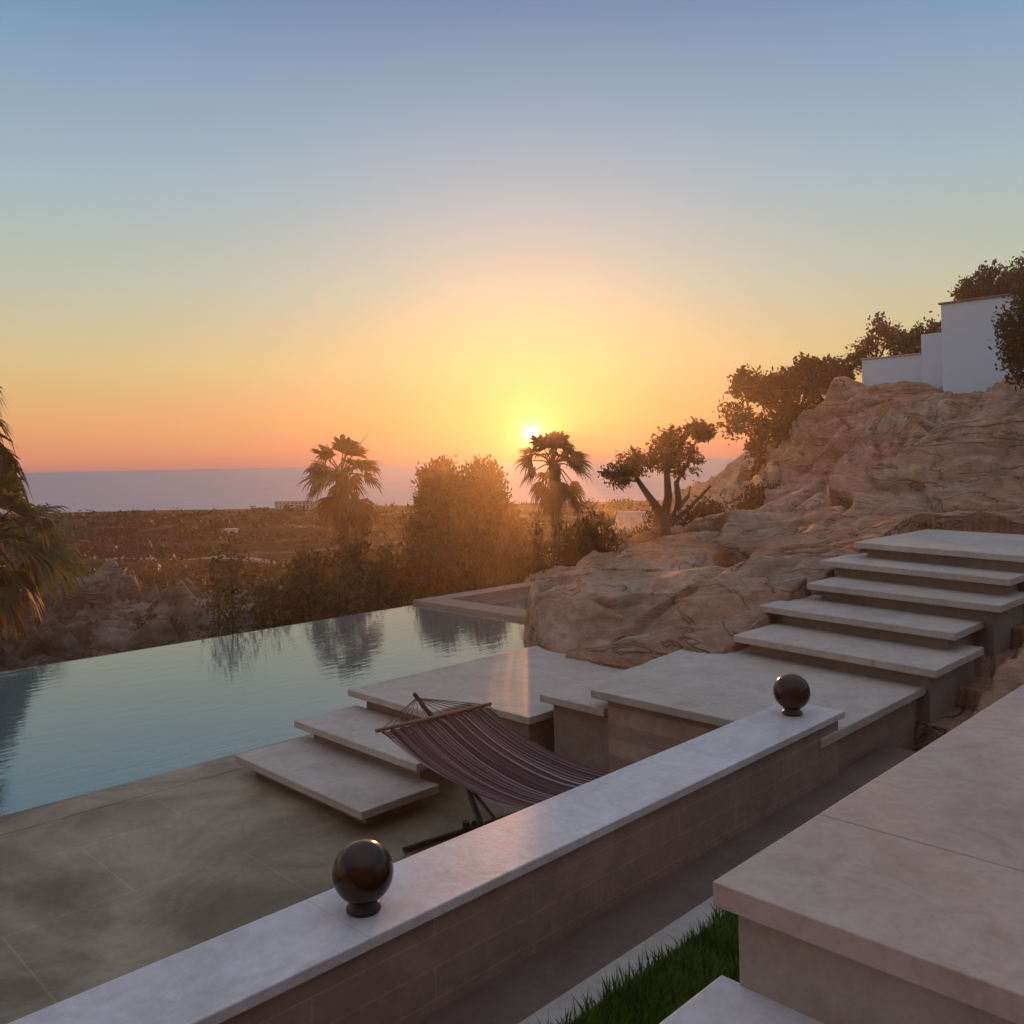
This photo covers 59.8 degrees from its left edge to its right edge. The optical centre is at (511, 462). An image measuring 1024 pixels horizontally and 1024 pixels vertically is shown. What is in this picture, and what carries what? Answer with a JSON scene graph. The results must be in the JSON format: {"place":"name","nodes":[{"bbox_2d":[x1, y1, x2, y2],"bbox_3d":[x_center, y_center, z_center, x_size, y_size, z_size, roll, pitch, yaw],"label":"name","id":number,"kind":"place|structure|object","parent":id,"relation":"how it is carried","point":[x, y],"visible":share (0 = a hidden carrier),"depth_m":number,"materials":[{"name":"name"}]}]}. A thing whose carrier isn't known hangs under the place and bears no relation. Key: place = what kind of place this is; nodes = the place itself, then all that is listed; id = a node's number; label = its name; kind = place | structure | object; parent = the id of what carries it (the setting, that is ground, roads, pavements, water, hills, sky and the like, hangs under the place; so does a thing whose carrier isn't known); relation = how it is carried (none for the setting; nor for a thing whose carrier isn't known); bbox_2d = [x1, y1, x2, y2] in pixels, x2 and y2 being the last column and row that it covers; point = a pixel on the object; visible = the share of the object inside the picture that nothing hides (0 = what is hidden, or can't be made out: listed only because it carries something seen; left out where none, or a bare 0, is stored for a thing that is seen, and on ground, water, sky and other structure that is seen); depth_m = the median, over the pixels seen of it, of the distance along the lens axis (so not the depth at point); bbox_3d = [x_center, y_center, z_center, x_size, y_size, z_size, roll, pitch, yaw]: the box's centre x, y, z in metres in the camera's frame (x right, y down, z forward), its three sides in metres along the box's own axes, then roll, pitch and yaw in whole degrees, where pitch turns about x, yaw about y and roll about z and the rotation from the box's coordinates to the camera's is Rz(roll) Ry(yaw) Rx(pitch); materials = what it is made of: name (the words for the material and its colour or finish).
{"place":"outdoors","nodes":[
{"label":"outdoors","id":0,"kind":"place"},
{"bbox_2d":[81,555,275,563],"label":"dirt track","id":1,"kind":"structure","parent":0,"point":[256,559],"depth_m":296.25,"materials":[{"name":"brown soil"}]},
{"bbox_2d":[3,605,411,671],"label":"swimming pool","id":2,"kind":"structure","parent":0,"point":[194,640],"depth_m":13.93,"materials":[{"name":"stone"}]},
{"bbox_2d":[0,734,521,1023],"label":"pool deck","id":3,"kind":"structure","parent":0,"point":[100,887],"depth_m":6.00,"materials":[{"name":"stone"}]},
{"bbox_2d":[8,704,844,1023],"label":"stone garden wall","id":4,"kind":"structure","parent":3,"relation":"on","point":[452,920],"depth_m":3.71,"materials":[{"name":"beige stone"}]},
{"bbox_2d":[332,839,393,917],"bbox_3d":[-0.570,1.580,3.401,0.232,0.261,0.232,-1,0,0],"label":"ceramic globe ornament","id":5,"kind":"object","parent":4,"relation":"on","point":[362,873],"visible":1,"depth_m":3.33,"materials":[{"name":"ceramic"}]},
{"bbox_2d":[773,673,810,716],"bbox_3d":[1.848,1.530,5.876,0.236,0.265,0.236,-1,0,0],"label":"ceramic globe ornament","id":6,"kind":"object","parent":4,"relation":"on","point":[791,692],"visible":1,"depth_m":5.80,"materials":[{"name":"ceramic"}]},
{"bbox_2d":[375,692,611,852],"bbox_3d":[0.038,2.220,6.088,2.397,0.867,1.126,-1,0,45],"label":"hammock","id":7,"kind":"object","parent":3,"relation":"on","point":[488,753],"visible":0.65,"depth_m":6.37,"materials":[{"name":"fabric"}]},
{"bbox_2d":[235,645,925,823],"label":"stone steps","id":8,"kind":"structure","parent":3,"relation":"on","point":[350,762],"depth_m":7.30,"materials":[{"name":"beige stone"}]},
{"bbox_2d":[0,604,525,815],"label":"pool water","id":9,"kind":"structure","parent":0,"point":[70,729],"depth_m":10.79,"materials":[{"name":"teal liquid"}]},
{"bbox_2d":[0,500,662,578],"bbox_3d":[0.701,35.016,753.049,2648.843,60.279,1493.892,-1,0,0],"label":"ground","id":10,"kind":"structure","parent":0,"point":[272,550],"depth_m":668.43,"materials":[{"name":"green plant"}]},
{"bbox_2d":[0,386,33,513],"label":"fan palm","id":11,"kind":"object","parent":10,"relation":"on","point":[4,452],"visible":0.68,"depth_m":20.48,"materials":[{"name":"green plant"}]},
{"bbox_2d":[0,454,96,648],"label":"fan palm","id":12,"kind":"object","parent":10,"relation":"on","point":[50,557],"visible":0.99,"depth_m":20.01,"materials":[{"name":"green plant"}]},
{"bbox_2d":[0,558,334,671],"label":"rock outcrop","id":13,"kind":"object","parent":10,"relation":"on","point":[97,620],"visible":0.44,"depth_m":22.36,"materials":[{"name":"stone"}]},
{"bbox_2d":[130,604,182,632],"bbox_3d":[-8.443,3.901,21.103,1.146,0.996,1.396,-1,0,0],"label":"garden shrub","id":14,"kind":"object","parent":13,"relation":"on","point":[149,618],"visible":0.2,"depth_m":21.04,"materials":[{"name":"green plant"}]},
{"bbox_2d":[139,558,191,590],"bbox_3d":[-12.858,4.248,33.046,1.908,1.662,1.742,-1,0,-40],"label":"garden shrub","id":15,"kind":"object","parent":13,"relation":"on","point":[162,581],"visible":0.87,"depth_m":32.80,"materials":[{"name":"green plant"}]},
{"bbox_2d":[211,562,269,590],"bbox_3d":[-9.472,4.184,31.062,2.014,1.447,1.978,-1,0,0],"label":"garden shrub","id":16,"kind":"object","parent":13,"relation":"on","point":[240,574],"visible":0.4,"depth_m":30.95,"materials":[{"name":"green plant"}]},
{"bbox_2d":[184,554,254,641],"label":"young olive tree","id":17,"kind":"object","parent":10,"relation":"on","point":[215,634],"visible":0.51,"depth_m":17.95,"materials":[{"name":"green plant"}]},
{"bbox_2d":[222,529,238,534],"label":"walls","id":18,"kind":"structure","parent":10,"relation":"on","point":[235,531],"depth_m":640.00,"materials":[{"name":"stone"}]},
{"bbox_2d":[195,530,277,638],"bbox_3d":[-5.180,3.343,16.976,1.653,4.126,1.511,-1,0,0],"label":"young olive tree","id":19,"kind":"object","parent":10,"relation":"on","point":[238,611],"visible":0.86,"depth_m":16.97,"materials":[{"name":"green plant"}]},
{"bbox_2d":[224,545,308,630],"bbox_3d":[-4.806,3.517,17.562,1.589,3.763,1.535,-1,0,-22],"label":"young olive tree","id":20,"kind":"object","parent":10,"relation":"on","point":[271,590],"visible":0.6,"depth_m":17.60,"materials":[{"name":"green plant"}]},
{"bbox_2d":[274,500,315,509],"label":"seaside hotel","id":21,"kind":"structure","parent":10,"relation":"on","point":[280,505],"depth_m":1180.00,"materials":[{"name":"stone"}]},
{"bbox_2d":[270,538,362,623],"bbox_3d":[-4.068,3.498,19.032,2.087,3.771,1.804,-1,0,0],"label":"young olive tree","id":22,"kind":"object","parent":10,"relation":"on","point":[306,580],"visible":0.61,"depth_m":18.94,"materials":[{"name":"green plant"}]},
{"bbox_2d":[0,498,657,596],"bbox_3d":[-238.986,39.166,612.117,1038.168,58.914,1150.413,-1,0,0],"label":"distant scrub","id":23,"kind":"object","parent":10,"relation":"on","point":[162,549],"visible":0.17,"depth_m":570.57,"materials":[{"name":"green plant"}]},
{"bbox_2d":[299,432,383,573],"bbox_3d":[-5.245,2.457,26.944,2.583,6.720,3.028,-1,0,42],"label":"fan palm","id":24,"kind":"object","parent":10,"relation":"on","point":[339,500],"visible":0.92,"depth_m":26.82,"materials":[{"name":"green plant"}]},
{"bbox_2d":[312,544,390,618],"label":"young olive tree","id":25,"kind":"object","parent":10,"relation":"on","point":[356,602],"visible":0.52,"depth_m":18.44,"materials":[{"name":"green plant"}]},
{"bbox_2d":[250,504,648,628],"bbox_3d":[-1.175,3.076,22.254,10.566,4.173,4.896,-1,0,0],"label":"oleander hedge","id":26,"kind":"object","parent":10,"relation":"on","point":[420,578],"visible":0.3,"depth_m":21.50,"materials":[{"name":"green plant"}]},
{"bbox_2d":[395,454,530,592],"bbox_3d":[-1.361,2.523,27.083,4.228,5.625,2.941,-1,0,0],"label":"ficus tree","id":27,"kind":"object","parent":10,"relation":"on","point":[447,497],"visible":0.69,"depth_m":26.52,"materials":[{"name":"green plant"}]},
{"bbox_2d":[413,581,533,620],"bbox_3d":[1.210,3.942,17.819,3.600,2.670,5.200,-1,0,45],"label":"spa basin","id":28,"kind":"object","parent":10,"relation":"on","point":[509,601],"visible":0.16,"depth_m":17.36,"materials":[{"name":"beige stone"}]},
{"bbox_2d":[513,431,594,556],"bbox_3d":[1.337,2.345,28.145,2.645,6.677,2.410,-1,0,0],"label":"fan palm","id":29,"kind":"object","parent":10,"relation":"on","point":[556,495],"visible":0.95,"depth_m":27.87,"materials":[{"name":"green plant"}]},
{"bbox_2d":[0,459,734,513],"bbox_3d":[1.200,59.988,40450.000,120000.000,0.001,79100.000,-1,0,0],"label":"sea","id":30,"kind":"structure","parent":0,"point":[191,489],"depth_m":2638.13,"materials":[{"name":"liquid"}]},
{"bbox_2d":[0,0,1023,472],"label":"sky","id":31,"kind":"structure","parent":0,"point":[234,234],"materials":[{"name":"blue"}]},
{"bbox_2d":[528,899,739,1023],"bbox_3d":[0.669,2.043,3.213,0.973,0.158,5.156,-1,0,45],"label":"lawn grass","id":32,"kind":"structure","parent":0,"point":[682,973],"depth_m":3.56,"materials":[{"name":"green plant"}]},
{"bbox_2d":[415,745,915,1023],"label":"garden path","id":33,"kind":"structure","parent":0,"point":[519,992],"depth_m":4.08,"materials":[{"name":"stone"}]},
{"bbox_2d":[518,896,724,1023],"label":"path kerb","id":34,"kind":"structure","parent":33,"relation":"on","point":[675,930],"depth_m":3.69,"materials":[{"name":"concrete"}]},
{"bbox_2d":[519,376,1023,769],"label":"rocky hillside","id":35,"kind":"structure","parent":0,"point":[885,459],"depth_m":13.59,"materials":[{"name":"stone"}]},
{"bbox_2d":[614,511,648,528],"bbox_3d":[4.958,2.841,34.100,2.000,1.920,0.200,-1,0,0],"label":"white pergola","id":36,"kind":"object","parent":35,"relation":"on","point":[639,514],"visible":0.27,"depth_m":34.02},
{"bbox_2d":[596,416,718,537],"bbox_3d":[3.133,0.440,18.968,2.606,2.823,1.223,-1,0,0],"label":"juniper tree","id":37,"kind":"object","parent":35,"relation":"on","point":[629,468],"visible":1,"depth_m":18.91,"materials":[{"name":"green plant"}]},
{"bbox_2d":[641,473,783,530],"bbox_3d":[4.871,1.150,21.785,3.230,1.743,2.574,-1,0,-13],"label":"ridge scrub","id":38,"kind":"object","parent":35,"relation":"on","point":[702,508],"visible":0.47,"depth_m":21.33,"materials":[{"name":"green plant"}]},
{"bbox_2d":[712,351,860,480],"bbox_3d":[8.033,-1.139,26.052,4.628,4.286,2.282,-1,0,0],"label":"pine tree","id":39,"kind":"object","parent":35,"relation":"on","point":[811,381],"visible":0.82,"depth_m":25.61,"materials":[{"name":"green plant"}]},
{"bbox_2d":[844,311,911,372],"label":"hillside tree","id":40,"kind":"object","parent":35,"relation":"on","point":[881,329],"visible":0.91,"depth_m":27.88,"materials":[{"name":"green plant"}]},
{"bbox_2d":[733,529,1023,722],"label":"stone staircase","id":41,"kind":"structure","parent":35,"relation":"on","point":[935,612],"depth_m":8.22,"materials":[{"name":"beige stone"}]},
{"bbox_2d":[862,355,921,386],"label":"wall","id":42,"kind":"structure","parent":35,"relation":"on","point":[890,370],"depth_m":23.74,"materials":[{"name":"white paint"}]},
{"bbox_2d":[860,353,920,359],"bbox_3d":[10.273,-2.828,23.791,0.310,0.037,1.820,-1,0,-45],"label":"coping","id":43,"kind":"object","parent":42,"relation":"on","point":[891,356],"visible":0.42,"depth_m":23.72,"materials":[{"name":"stone"}]},
{"bbox_2d":[886,311,940,355],"bbox_3d":[13.321,-3.853,28.044,3.303,1.896,1.477,-1,0,0],"label":"hillside hedge","id":44,"kind":"object","parent":35,"relation":"on","point":[913,338],"visible":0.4,"depth_m":27.80,"materials":[{"name":"green plant"}]},
{"bbox_2d":[921,293,1022,393],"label":"white villa","id":45,"kind":"object","parent":35,"relation":"on","point":[958,356],"visible":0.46,"depth_m":21.60,"materials":[{"name":"white painted plaster"}]},
{"bbox_2d":[948,251,1023,300],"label":"carob tree","id":46,"kind":"object","parent":35,"relation":"on","point":[984,285],"visible":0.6,"depth_m":24.73,"materials":[{"name":"green plant"}]},
{"bbox_2d":[987,260,1023,390],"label":"pepper tree","id":47,"kind":"object","parent":35,"relation":"on","point":[1012,337],"visible":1,"depth_m":16.93,"materials":[{"name":"green plant"}]},
{"bbox_2d":[659,684,1023,1023],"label":"terrace platform","id":48,"kind":"structure","parent":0,"point":[894,895],"depth_m":2.46,"materials":[{"name":"stone"}]}
]}

